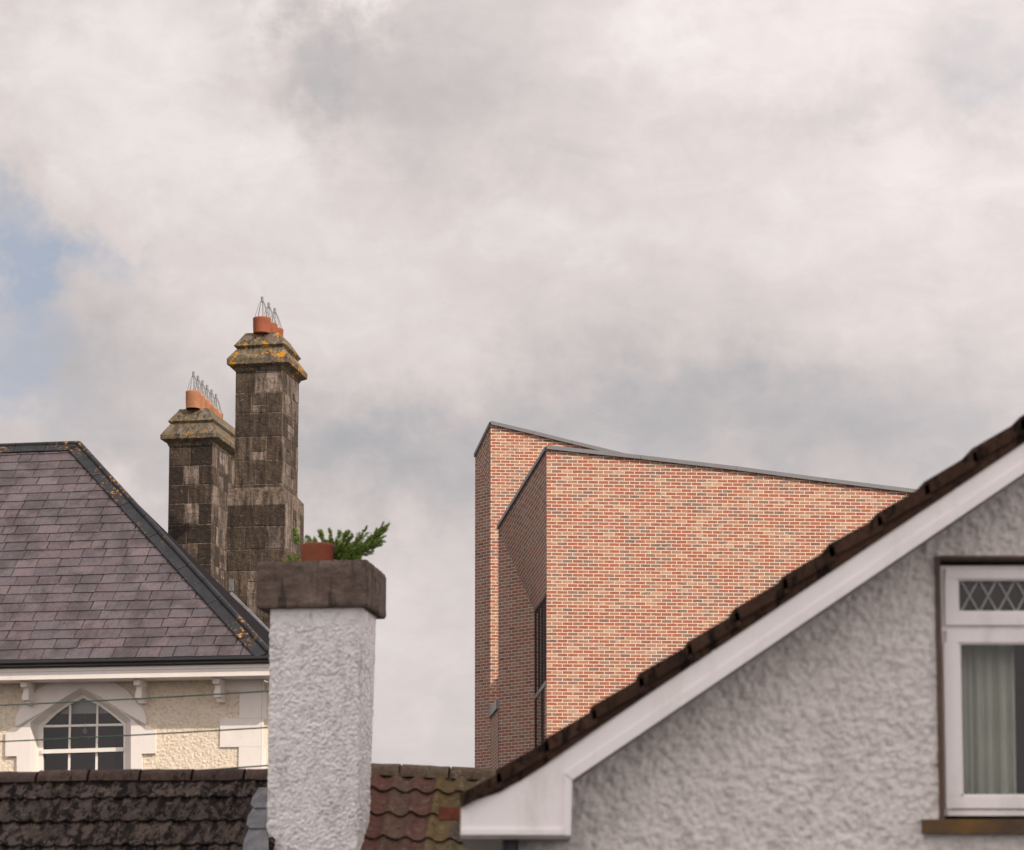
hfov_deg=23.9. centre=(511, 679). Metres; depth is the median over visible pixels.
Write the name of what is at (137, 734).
cable
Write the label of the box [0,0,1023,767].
sky
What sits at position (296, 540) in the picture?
weed
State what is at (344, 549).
juniper
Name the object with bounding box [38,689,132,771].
sash window
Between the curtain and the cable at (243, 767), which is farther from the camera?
the cable at (243, 767)
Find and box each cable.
[0,690,268,705]
[0,727,266,741]
[215,765,267,768]
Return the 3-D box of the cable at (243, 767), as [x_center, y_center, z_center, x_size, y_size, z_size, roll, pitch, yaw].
[-4.709,0.953,23.205,0.012,0.141,7.857,6,-8,-44]
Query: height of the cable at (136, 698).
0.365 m
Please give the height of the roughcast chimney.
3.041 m
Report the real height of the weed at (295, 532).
0.255 m
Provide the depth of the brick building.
52.16 m
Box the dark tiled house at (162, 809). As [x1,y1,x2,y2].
[0,769,274,849]
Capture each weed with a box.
[293,528,298,539]
[294,537,299,545]
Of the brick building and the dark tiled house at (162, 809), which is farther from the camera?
the brick building
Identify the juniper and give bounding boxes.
[302,521,390,559]
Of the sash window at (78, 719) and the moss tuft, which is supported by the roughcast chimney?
the moss tuft
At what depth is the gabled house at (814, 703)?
12.29 m
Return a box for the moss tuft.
[282,553,299,560]
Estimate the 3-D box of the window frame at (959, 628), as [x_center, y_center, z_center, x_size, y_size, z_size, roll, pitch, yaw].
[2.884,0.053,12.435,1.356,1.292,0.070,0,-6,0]
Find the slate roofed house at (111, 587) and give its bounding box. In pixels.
[0,297,306,771]
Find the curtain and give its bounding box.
[956,646,1016,809]
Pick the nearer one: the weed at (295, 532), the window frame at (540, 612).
the weed at (295, 532)
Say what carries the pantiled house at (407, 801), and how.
on the ground
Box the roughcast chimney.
[256,542,385,849]
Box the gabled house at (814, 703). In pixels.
[459,415,1023,849]
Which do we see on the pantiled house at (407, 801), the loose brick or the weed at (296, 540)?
the loose brick
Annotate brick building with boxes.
[474,421,916,768]
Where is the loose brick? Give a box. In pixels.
[438,807,460,820]
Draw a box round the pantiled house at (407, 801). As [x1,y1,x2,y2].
[361,763,496,849]
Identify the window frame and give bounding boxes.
[534,595,546,747]
[940,566,1023,815]
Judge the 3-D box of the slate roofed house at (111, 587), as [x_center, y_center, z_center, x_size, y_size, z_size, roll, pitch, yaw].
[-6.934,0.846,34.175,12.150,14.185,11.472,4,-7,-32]

